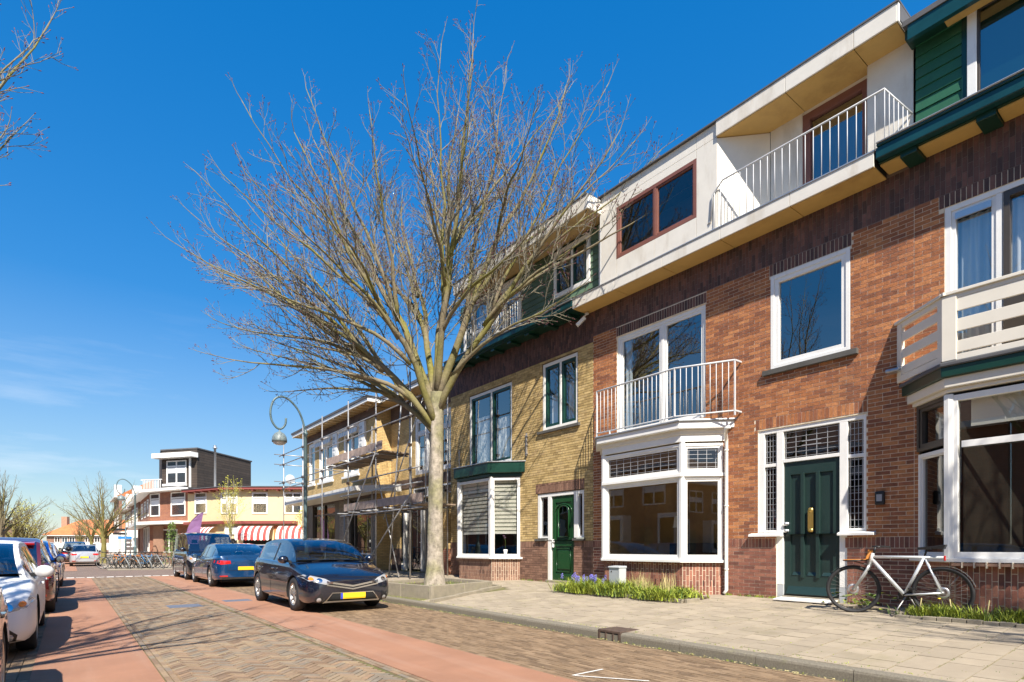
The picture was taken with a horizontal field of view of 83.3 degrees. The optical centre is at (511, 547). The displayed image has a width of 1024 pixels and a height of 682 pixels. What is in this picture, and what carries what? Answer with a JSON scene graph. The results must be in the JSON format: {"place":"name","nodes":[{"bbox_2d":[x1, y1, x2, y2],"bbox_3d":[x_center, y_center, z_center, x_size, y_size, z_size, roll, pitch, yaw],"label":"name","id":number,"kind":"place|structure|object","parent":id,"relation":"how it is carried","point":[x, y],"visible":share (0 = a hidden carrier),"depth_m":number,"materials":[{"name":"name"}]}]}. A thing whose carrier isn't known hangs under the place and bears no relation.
{"place":"outdoors","nodes":[
{"label":"outdoors","id":0,"kind":"place"},
{"bbox_2d":[5,612,49,681],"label":"parking lane","id":1,"kind":"structure","parent":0,"point":[19,665],"depth_m":6.57,"materials":[{"name":"brick"}]},
{"bbox_2d":[0,587,8,681],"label":"parked car","id":2,"kind":"object","parent":1,"relation":"on","point":[4,633],"visible":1,"depth_m":4.69,"materials":[{"name":"white metal"}]},
{"bbox_2d":[0,540,53,649],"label":"parked car","id":3,"kind":"object","parent":1,"relation":"on","point":[23,574],"visible":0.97,"depth_m":7.24,"materials":[{"name":"white metal"}]},
{"bbox_2d":[0,537,65,611],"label":"parked car","id":4,"kind":"object","parent":1,"relation":"on","point":[51,584],"visible":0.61,"depth_m":11.30,"materials":[{"name":"red metal"}]},
{"bbox_2d":[0,540,65,595],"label":"parked car","id":5,"kind":"object","parent":1,"relation":"on","point":[50,550],"visible":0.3,"depth_m":15.70,"materials":[{"name":"blue metal"}]},
{"bbox_2d":[8,543,68,585],"bbox_3d":[-16.523,0.577,19.777,2.082,1.446,4.346,0,0,-38],"label":"parked car","id":6,"kind":"object","parent":1,"relation":"on","point":[55,549],"visible":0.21,"depth_m":19.53,"materials":[{"name":"silver metal"}]},
{"bbox_2d":[0,0,78,185],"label":"bare tree","id":7,"kind":"object","parent":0,"point":[8,76],"visible":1,"depth_m":9.75,"materials":[{"name":"brown plant"}]},
{"bbox_2d":[64,562,76,570],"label":"bicycle lane","id":8,"kind":"structure","parent":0,"point":[70,568],"depth_m":37.11,"materials":[{"name":"red asphalt"}]},
{"bbox_2d":[75,564,106,570],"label":"road","id":9,"kind":"structure","parent":0,"point":[86,567],"depth_m":37.26,"materials":[{"name":"brick"}]},
{"bbox_2d":[5,499,41,551],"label":"street tree","id":10,"kind":"object","parent":9,"relation":"on","point":[15,532],"visible":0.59,"depth_m":41.90,"materials":[{"name":"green plant"}]},
{"bbox_2d":[0,470,52,536],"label":"street tree","id":11,"kind":"object","parent":9,"relation":"on","point":[3,524],"visible":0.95,"depth_m":34.27,"materials":[{"name":"brown plant"}]},
{"bbox_2d":[6,499,53,537],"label":"street tree","id":12,"kind":"object","parent":9,"relation":"on","point":[22,534],"visible":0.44,"depth_m":50.07,"materials":[{"name":"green plant"}]},
{"bbox_2d":[17,510,58,537],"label":"street tree","id":13,"kind":"object","parent":9,"relation":"on","point":[33,536],"visible":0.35,"depth_m":60.15,"materials":[{"name":"green plant"}]},
{"bbox_2d":[29,516,55,551],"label":"street tree","id":14,"kind":"object","parent":9,"relation":"on","point":[43,536],"visible":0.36,"depth_m":76.20,"materials":[{"name":"green plant"}]},
{"bbox_2d":[59,542,88,561],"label":"parked car","id":15,"kind":"object","parent":9,"relation":"on","point":[63,549],"visible":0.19,"depth_m":44.97,"materials":[{"name":"blue metal"}]},
{"bbox_2d":[68,520,92,546],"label":"street tree","id":16,"kind":"object","parent":9,"relation":"on","point":[79,537],"visible":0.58,"depth_m":94.79,"materials":[{"name":"brown plant"}]},
{"bbox_2d":[67,545,100,565],"bbox_3d":[-30.403,0.548,40.956,2.022,1.504,4.046,0,0,-38],"label":"parked car","id":17,"kind":"object","parent":9,"relation":"on","point":[90,555],"visible":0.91,"depth_m":39.49,"materials":[{"name":"silver metal"}]},
{"bbox_2d":[119,494,131,558],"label":"row house","id":18,"kind":"structure","parent":0,"point":[121,545],"depth_m":63.42,"materials":[{"name":"white paint"}]},
{"bbox_2d":[119,532,124,553],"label":"bay window","id":19,"kind":"structure","parent":18,"relation":"in","point":[122,549],"depth_m":62.15,"materials":[{"name":"white paint"}]},
{"bbox_2d":[108,481,151,555],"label":"row house","id":20,"kind":"structure","parent":0,"point":[113,543],"depth_m":69.33,"materials":[{"name":"white paint"}]},
{"bbox_2d":[108,533,118,551],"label":"bay window","id":21,"kind":"structure","parent":20,"relation":"in","point":[113,539],"depth_m":69.08,"materials":[{"name":"white paint"}]},
{"bbox_2d":[124,486,141,554],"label":"row house","id":22,"kind":"structure","parent":0,"point":[129,544],"depth_m":56.10,"materials":[{"name":"white brick"}]},
{"bbox_2d":[126,530,137,554],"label":"bay window","id":23,"kind":"structure","parent":22,"relation":"in","point":[129,542],"depth_m":56.00,"materials":[{"name":"white paint"}]},
{"bbox_2d":[100,554,171,569],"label":"pavement","id":24,"kind":"structure","parent":0,"point":[104,564],"depth_m":38.60,"materials":[{"name":"concrete"}]},
{"bbox_2d":[42,517,124,553],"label":"end house","id":25,"kind":"structure","parent":24,"relation":"on","point":[62,535],"depth_m":115.48,"materials":[{"name":"white paint"}]},
{"bbox_2d":[65,500,106,546],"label":"street tree","id":26,"kind":"object","parent":24,"relation":"on","point":[85,530],"visible":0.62,"depth_m":69.77,"materials":[{"name":"brown plant"}]},
{"bbox_2d":[50,471,147,562],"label":"street tree","id":27,"kind":"object","parent":24,"relation":"on","point":[103,534],"visible":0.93,"depth_m":45.81,"materials":[{"name":"brown plant"}]},
{"bbox_2d":[96,552,118,568],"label":"bicycle","id":28,"kind":"object","parent":24,"relation":"on","point":[104,561],"visible":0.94,"depth_m":34.71,"materials":[{"name":"black metal"}]},
{"bbox_2d":[101,552,130,568],"bbox_3d":[-23.865,0.771,34.702,1.712,1.031,0.600,0,0,-17],"label":"bicycle","id":29,"kind":"object","parent":24,"relation":"on","point":[110,557],"visible":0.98,"depth_m":34.72,"materials":[{"name":"black metal"}]},
{"bbox_2d":[106,552,134,568],"bbox_3d":[-23.624,0.771,34.754,1.726,1.031,0.600,0,0,-15],"label":"bicycle","id":30,"kind":"object","parent":24,"relation":"on","point":[115,555],"visible":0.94,"depth_m":34.78,"materials":[{"name":"black metal"}]},
{"bbox_2d":[113,527,131,554],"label":"street sign","id":31,"kind":"object","parent":24,"relation":"on","point":[125,537],"visible":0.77,"depth_m":54.85,"materials":[{"name":"metal"}]},
{"bbox_2d":[116,479,136,556],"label":"street lamp","id":32,"kind":"object","parent":24,"relation":"on","point":[121,497],"visible":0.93,"depth_m":41.90,"materials":[{"name":"metal"}]},
{"bbox_2d":[114,552,143,568],"bbox_3d":[-23.258,0.771,34.976,1.636,1.031,0.600,0,0,-26],"label":"bicycle","id":33,"kind":"object","parent":24,"relation":"on","point":[131,560],"visible":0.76,"depth_m":35.05,"materials":[{"name":"black metal"}]},
{"bbox_2d":[135,552,160,567],"bbox_3d":[-22.279,0.771,35.163,1.703,1.031,0.600,0,0,-15],"label":"bicycle","id":34,"kind":"object","parent":24,"relation":"on","point":[145,562],"visible":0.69,"depth_m":35.19,"materials":[{"name":"metal"}]},
{"bbox_2d":[136,552,165,567],"bbox_3d":[-22.148,0.771,35.320,1.636,1.031,0.600,0,0,-27],"label":"bicycle","id":35,"kind":"object","parent":24,"relation":"on","point":[153,560],"visible":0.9,"depth_m":35.38,"materials":[{"name":"metal"}]},
{"bbox_2d":[141,552,169,567],"bbox_3d":[-21.929,0.771,35.411,1.590,1.031,0.600,0,0,-31],"label":"bicycle","id":36,"kind":"object","parent":24,"relation":"on","point":[157,561],"visible":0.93,"depth_m":35.44,"materials":[{"name":"metal"}]},
{"bbox_2d":[146,552,171,567],"bbox_3d":[-21.698,0.771,35.493,1.547,1.031,0.600,0,0,-34],"label":"bicycle","id":37,"kind":"object","parent":24,"relation":"on","point":[168,557],"visible":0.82,"depth_m":35.51,"materials":[{"name":"black metal"}]},
{"bbox_2d":[63,565,402,578],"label":"side street","id":38,"kind":"structure","parent":0,"point":[106,574],"depth_m":28.78,"materials":[{"name":"asphalt"}]},
{"bbox_2d":[235,544,280,555],"bbox_3d":[-14.600,0.562,33.111,2.082,1.475,4.346,0,0,-38],"label":"parked car","id":39,"kind":"object","parent":38,"relation":"on","point":[272,553],"visible":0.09,"depth_m":32.04,"materials":[{"name":"silver metal"}]},
{"bbox_2d":[292,510,303,533],"bbox_3d":[-11.551,-0.774,33.420,2.290,4.089,1.733,0,0,-12],"label":"street tree","id":40,"kind":"object","parent":38,"relation":"on","point":[300,519],"visible":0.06,"depth_m":33.30,"materials":[{"name":"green plant"}]},
{"bbox_2d":[181,475,303,551],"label":"cafe building","id":41,"kind":"structure","parent":0,"point":[260,521],"depth_m":42.00,"materials":[{"name":"yellow paint"}]},
{"bbox_2d":[195,492,206,513],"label":"window","id":42,"kind":"structure","parent":41,"relation":"in","point":[197,501],"depth_m":43.51,"materials":[{"name":"white paint"}]},
{"bbox_2d":[221,492,227,513],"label":"window","id":43,"kind":"structure","parent":41,"relation":"in","point":[222,501],"depth_m":42.12,"materials":[{"name":"white paint"}]},
{"bbox_2d":[229,492,237,513],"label":"window","id":44,"kind":"structure","parent":41,"relation":"in","point":[229,492],"depth_m":41.95,"materials":[{"name":"white paint"}]},
{"bbox_2d":[252,492,267,513],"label":"window","id":45,"kind":"structure","parent":41,"relation":"in","point":[256,501],"depth_m":41.99,"materials":[{"name":"white paint"}]},
{"bbox_2d":[243,539,298,551],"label":"shop window","id":46,"kind":"structure","parent":41,"relation":"in","point":[244,541],"depth_m":41.97,"materials":[{"name":"glass"}]},
{"bbox_2d":[284,492,301,513],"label":"window","id":47,"kind":"structure","parent":41,"relation":"in","point":[292,497],"depth_m":41.95,"materials":[{"name":"white paint"}]},
{"bbox_2d":[92,576,430,681],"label":"road","id":48,"kind":"structure","parent":0,"point":[211,641],"depth_m":7.64,"materials":[{"name":"brick"}]},
{"bbox_2d":[165,599,252,607],"bbox_3d":[-6.958,1.301,13.369,0.912,0.018,2.230,0,0,27],"label":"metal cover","id":49,"kind":"object","parent":48,"relation":"on","point":[184,605],"visible":0.89,"depth_m":12.84,"materials":[{"name":"grey metal"}]},
{"bbox_2d":[29,576,577,681],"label":"bicycle lane","id":50,"kind":"structure","parent":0,"point":[82,640],"depth_m":7.61,"materials":[{"name":"red asphalt"}]},
{"bbox_2d":[285,366,451,574],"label":"shop house","id":51,"kind":"structure","parent":0,"point":[335,487],"depth_m":24.39,"materials":[{"name":"yellow brick"}]},
{"bbox_2d":[309,444,314,484],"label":"window","id":52,"kind":"structure","parent":51,"relation":"in","point":[311,447],"depth_m":30.68,"materials":[{"name":"white paint"}]},
{"bbox_2d":[314,502,334,551],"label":"shop window","id":53,"kind":"structure","parent":51,"relation":"in","point":[328,509],"depth_m":30.69,"materials":[{"name":"black glass"}]},
{"bbox_2d":[319,440,332,481],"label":"window","id":54,"kind":"structure","parent":51,"relation":"in","point":[327,453],"depth_m":29.45,"materials":[{"name":"white paint"}]},
{"bbox_2d":[344,427,358,475],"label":"window","id":55,"kind":"structure","parent":51,"relation":"in","point":[354,442],"depth_m":26.77,"materials":[{"name":"white paint"}]},
{"bbox_2d":[350,496,402,560],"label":"shop window","id":56,"kind":"structure","parent":51,"relation":"in","point":[360,525],"depth_m":26.74,"materials":[{"name":"black glass"}]},
{"bbox_2d":[407,502,420,569],"bbox_3d":[-3.922,-0.460,23.156,0.100,2.680,1.300,0,0,-38],"label":"dark door","id":57,"kind":"structure","parent":51,"relation":"in","point":[416,516],"depth_m":23.11,"materials":[{"name":"black glass"}]},
{"bbox_2d":[426,501,427,564],"bbox_3d":[-2.649,-0.460,21.548,0.040,2.680,2.400,0,0,-38],"label":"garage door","id":58,"kind":"structure","parent":51,"relation":"in","point":[426,501],"depth_m":22.40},
{"bbox_2d":[414,483,450,498],"bbox_3d":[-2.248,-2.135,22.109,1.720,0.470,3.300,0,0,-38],"label":"window","id":59,"kind":"structure","parent":51,"relation":"in","point":[417,490],"depth_m":22.79,"materials":[{"name":"white paint"}]},
{"bbox_2d":[416,407,450,474],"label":"window","id":60,"kind":"structure","parent":51,"relation":"in","point":[420,427],"depth_m":22.70,"materials":[{"name":"white paint"}]},
{"bbox_2d":[0,0,936,546],"label":"sky","id":61,"kind":"structure","parent":0,"point":[101,314],"materials":[{"name":"blue"}]},
{"bbox_2d":[180,574,843,681],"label":"parking lane","id":62,"kind":"structure","parent":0,"point":[570,656],"depth_m":7.35,"materials":[{"name":"brick"}]},
{"bbox_2d":[172,533,236,579],"bbox_3d":[-13.368,0.328,24.977,2.222,1.944,5.046,0,0,-38],"label":"parked car","id":63,"kind":"object","parent":62,"relation":"on","point":[182,560],"visible":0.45,"depth_m":24.52,"materials":[{"name":"metal"}]},
{"bbox_2d":[191,541,268,586],"bbox_3d":[-10.171,0.538,20.750,2.163,1.524,5.046,0,0,-38],"label":"parked car","id":64,"kind":"object","parent":62,"relation":"on","point":[212,565],"visible":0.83,"depth_m":18.92,"materials":[{"name":"blue metal"}]},
{"bbox_2d":[253,538,387,610],"bbox_3d":[-4.558,0.540,13.365,2.142,1.519,4.496,0,0,-38],"label":"parked car","id":65,"kind":"object","parent":62,"relation":"on","point":[299,580],"visible":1,"depth_m":12.05,"materials":[{"name":"black metal"}]},
{"bbox_2d":[574,669,648,680],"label":"road marking","id":66,"kind":"object","parent":62,"relation":"on","point":[604,677],"visible":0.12,"depth_m":5.77,"materials":[{"name":"paint"}]},
{"bbox_2d":[384,578,1022,681],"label":"weeds","id":67,"kind":"object","parent":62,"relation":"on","point":[758,596],"visible":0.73,"depth_m":9.06,"materials":[{"name":"green plant"}]},
{"bbox_2d":[382,568,1023,681],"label":"pavement","id":68,"kind":"structure","parent":0,"point":[934,644],"depth_m":7.72,"materials":[{"name":"concrete"}]},
{"bbox_2d":[269,396,308,553],"bbox_3d":[-7.356,-1.918,19.066,1.289,6.135,0.470,0,0,-38],"label":"street lamp","id":69,"kind":"object","parent":68,"relation":"on","point":[279,437],"visible":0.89,"depth_m":19.30,"materials":[{"name":"metal"}]},
{"bbox_2d":[274,372,455,578],"bbox_3d":[-6.919,-2.355,24.258,2.008,6.890,15.300,0,0,-38],"label":"scaffold","id":70,"kind":"object","parent":68,"relation":"on","point":[376,457],"visible":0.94,"depth_m":21.00,"materials":[{"name":"metal"}]},
{"bbox_2d":[388,578,501,602],"bbox_3d":[-1.860,1.045,14.717,2.813,0.350,4.196,0,0,-38],"label":"tree planter","id":71,"kind":"object","parent":68,"relation":"on","point":[451,588],"visible":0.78,"depth_m":13.76,"materials":[{"name":"concrete"}]},
{"bbox_2d":[146,1,691,585],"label":"bare tree","id":72,"kind":"object","parent":71,"relation":"in","point":[436,387],"visible":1,"depth_m":14.06,"materials":[{"name":"brown plant"}]},
{"bbox_2d":[443,192,600,583],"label":"terraced house","id":73,"kind":"structure","parent":68,"relation":"on","point":[522,439],"depth_m":16.20,"materials":[{"name":"yellow brick"}]},
{"bbox_2d":[470,382,511,464],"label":"window","id":74,"kind":"structure","parent":73,"relation":"in","point":[490,410],"depth_m":18.41,"materials":[{"name":"white paint"}]},
{"bbox_2d":[471,277,521,343],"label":"window","id":75,"kind":"structure","parent":73,"relation":"in","point":[479,321],"depth_m":17.44,"materials":[{"name":"white paint"}]},
{"bbox_2d":[453,460,547,580],"bbox_3d":[-0.353,-0.750,18.117,2.380,3.480,3.543,0,0,-38],"label":"bay window","id":76,"kind":"structure","parent":73,"relation":"in","point":[488,492],"depth_m":17.11,"materials":[{"name":"white paint"}]},
{"bbox_2d":[543,352,577,430],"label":"window","id":77,"kind":"structure","parent":73,"relation":"in","point":[560,376],"depth_m":15.62,"materials":[{"name":"white paint"}]},
{"bbox_2d":[552,494,573,580],"bbox_3d":[1.360,-0.250,15.297,0.120,2.260,0.880,0,0,-38],"label":"front door","id":78,"kind":"structure","parent":73,"relation":"in","point":[562,506],"depth_m":15.32,"materials":[{"name":"green paint"}]},
{"bbox_2d":[554,232,590,299],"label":"window","id":79,"kind":"structure","parent":73,"relation":"in","point":[580,272],"depth_m":14.85,"materials":[{"name":"white paint"}]},
{"bbox_2d":[576,312,588,326],"bbox_3d":[1.753,-5.687,14.367,0.323,0.346,0.104,0,0,5],"label":"flood light","id":80,"kind":"object","parent":73,"relation":"attached to","point":[580,321],"visible":1,"depth_m":14.33,"materials":[{"name":"white paint"}]},
{"bbox_2d":[608,565,626,584],"bbox_3d":[2.302,0.710,12.587,0.228,0.620,0.369,0,0,-31],"label":"utility box","id":81,"kind":"object","parent":68,"relation":"on","point":[616,572],"visible":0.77,"depth_m":12.47,"materials":[{"name":"white plastic"}]},
{"bbox_2d":[598,626,639,641],"bbox_3d":[1.524,1.246,8.209,0.420,0.167,0.420,0,0,-38],"label":"street drain","id":82,"kind":"object","parent":68,"relation":"in","point":[616,630],"visible":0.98,"depth_m":8.13,"materials":[{"name":"brown metal"}]},
{"bbox_2d":[546,570,709,603],"bbox_3d":[2.332,0.741,12.208,1.732,0.609,4.236,0,0,-38],"label":"flower bed","id":83,"kind":"object","parent":68,"relation":"on","point":[639,590],"visible":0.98,"depth_m":11.65,"materials":[{"name":"plant"}]},
{"bbox_2d":[572,0,915,607],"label":"terraced house","id":84,"kind":"structure","parent":68,"relation":"on","point":[754,289],"depth_m":10.85,"materials":[{"name":"brick"}]},
{"bbox_2d":[616,158,696,258],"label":"window","id":85,"kind":"structure","parent":84,"relation":"in","point":[630,238],"depth_m":12.71,"materials":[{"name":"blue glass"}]},
{"bbox_2d":[618,304,705,431],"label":"window","id":86,"kind":"structure","parent":84,"relation":"in","point":[679,340],"depth_m":13.96,"materials":[{"name":"white paint"}]},
{"bbox_2d":[594,418,736,594],"bbox_3d":[3.546,-0.773,13.036,2.390,3.525,3.857,0,0,-38],"label":"bay window","id":87,"kind":"structure","parent":84,"relation":"in","point":[662,484],"depth_m":12.58,"materials":[{"name":"wood"}]},
{"bbox_2d":[722,425,730,594],"bbox_3d":[4.182,-0.710,11.230,0.120,3.287,0.396,0,0,13],"label":"drainpipe","id":88,"kind":"object","parent":84,"relation":"attached to","point":[726,505],"visible":1,"depth_m":11.34,"materials":[{"name":"white paint"}]},
{"bbox_2d":[771,247,849,368],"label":"window","id":89,"kind":"structure","parent":84,"relation":"in","point":[810,302],"depth_m":11.13,"materials":[{"name":"white paint"}]},
{"bbox_2d":[784,456,840,598],"bbox_3d":[5.288,-0.338,10.186,0.140,2.425,0.964,0,0,-38],"label":"front door","id":90,"kind":"structure","parent":84,"relation":"in","point":[811,487],"depth_m":10.19,"materials":[{"name":"teal paint"}]},
{"bbox_2d":[803,79,866,183],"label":"loggia door","id":91,"kind":"structure","parent":84,"relation":"in","point":[860,88],"depth_m":10.15,"materials":[{"name":"wood"}]},
{"bbox_2d":[875,491,884,504],"bbox_3d":[5.901,-0.790,9.239,0.066,0.220,0.140,0,0,-38],"label":"intercom","id":92,"kind":"object","parent":84,"relation":"attached to","point":[879,497],"visible":1,"depth_m":9.21,"materials":[{"name":"black plastic"}]},
{"bbox_2d":[773,597,837,603],"bbox_3d":[5.093,0.917,10.030,0.300,0.044,0.980,0,0,-38],"label":"doorstep","id":93,"kind":"object","parent":68,"relation":"on","point":[809,600],"visible":0.95,"depth_m":9.98,"materials":[{"name":"grey stone"}]},
{"bbox_2d":[822,591,896,609],"bbox_3d":[5.500,0.828,9.177,0.686,0.239,1.043,0,0,-11],"label":"weed clump","id":94,"kind":"object","parent":68,"relation":"on","point":[867,602],"visible":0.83,"depth_m":9.08,"materials":[{"name":"green plant"}]},
{"bbox_2d":[826,545,975,615],"bbox_3d":[5.582,0.479,8.386,0.597,1.036,1.775,0,0,-61],"label":"bicycle","id":95,"kind":"object","parent":68,"relation":"on","point":[908,592],"visible":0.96,"depth_m":8.28,"materials":[{"name":"white metal"}]},
{"bbox_2d":[876,0,1023,617],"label":"terraced house","id":96,"kind":"structure","parent":68,"relation":"on","point":[958,145],"depth_m":8.12,"materials":[{"name":"brick"}]},
{"bbox_2d":[899,346,1023,617],"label":"bay window","id":97,"kind":"structure","parent":96,"relation":"in","point":[970,411],"depth_m":7.96,"materials":[{"name":"wood"}]},
{"bbox_2d":[967,0,996,95],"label":"window","id":98,"kind":"structure","parent":96,"relation":"in","point":[973,19],"depth_m":8.25,"materials":[{"name":"white paint"}]},
{"bbox_2d":[945,178,1023,353],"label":"window","id":99,"kind":"structure","parent":96,"relation":"in","point":[973,242],"depth_m":8.41,"materials":[{"name":"white paint"}]},
{"bbox_2d":[1003,184,1023,343],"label":"balcony door","id":100,"kind":"structure","parent":96,"relation":"in","point":[1007,195],"depth_m":8.02,"materials":[{"name":"white wood"}]},
{"bbox_2d":[886,598,1023,627],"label":"flower bed","id":101,"kind":"object","parent":68,"relation":"on","point":[1005,618],"visible":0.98,"depth_m":7.67,"materials":[{"name":"plant"}]},
{"label":"pavement","id":102,"kind":"structure","parent":0,"visible":0},
{"bbox_2d":[162,521,177,565],"bbox_3d":[-23.284,-0.237,39.512,1.331,3.073,1.351,0,0,-38],"label":"conifer bush","id":103,"kind":"object","parent":102,"relation":"on","point":[171,541],"visible":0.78,"depth_m":39.45,"materials":[{"name":"green plant"}]},
{"bbox_2d":[128,445,251,563],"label":"corner building","id":104,"kind":"structure","parent":102,"relation":"on","point":[165,502],"depth_m":45.93,"materials":[{"name":"brown brick"}]},
{"bbox_2d":[150,493,159,516],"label":"window","id":105,"kind":"structure","parent":104,"relation":"in","point":[155,501],"depth_m":46.33,"materials":[{"name":"white paint"}]},
{"bbox_2d":[160,529,177,552],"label":"window","id":106,"kind":"structure","parent":104,"relation":"in","point":[163,529],"depth_m":45.41,"materials":[{"name":"glass"}]},
{"bbox_2d":[171,492,185,515],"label":"window","id":107,"kind":"structure","parent":104,"relation":"in","point":[180,501],"depth_m":44.80,"materials":[{"name":"white paint"}]},
{"bbox_2d":[186,512,203,543],"bbox_3d":[-19.881,-0.459,35.990,1.229,3.518,0.103,0,0,1],"label":"feather flag","id":108,"kind":"object","parent":102,"relation":"on","point":[194,526],"visible":0.69,"depth_m":35.98,"materials":[{"name":"purple fabric"}]},
{"bbox_2d":[214,475,250,538],"bbox_3d":[-18.841,-1.779,38.531,2.240,6.098,1.918,0,0,27],"label":"street tree","id":109,"kind":"object","parent":102,"relation":"on","point":[230,521],"visible":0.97,"depth_m":38.42,"materials":[{"name":"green plant"}]},
{"label":"ground","id":110,"kind":"structure","parent":0,"visible":0},
{"bbox_2d":[380,596,951,681],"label":"kerb","id":111,"kind":"structure","parent":110,"relation":"on","point":[822,670],"depth_m":6.89,"materials":[{"name":"concrete"}]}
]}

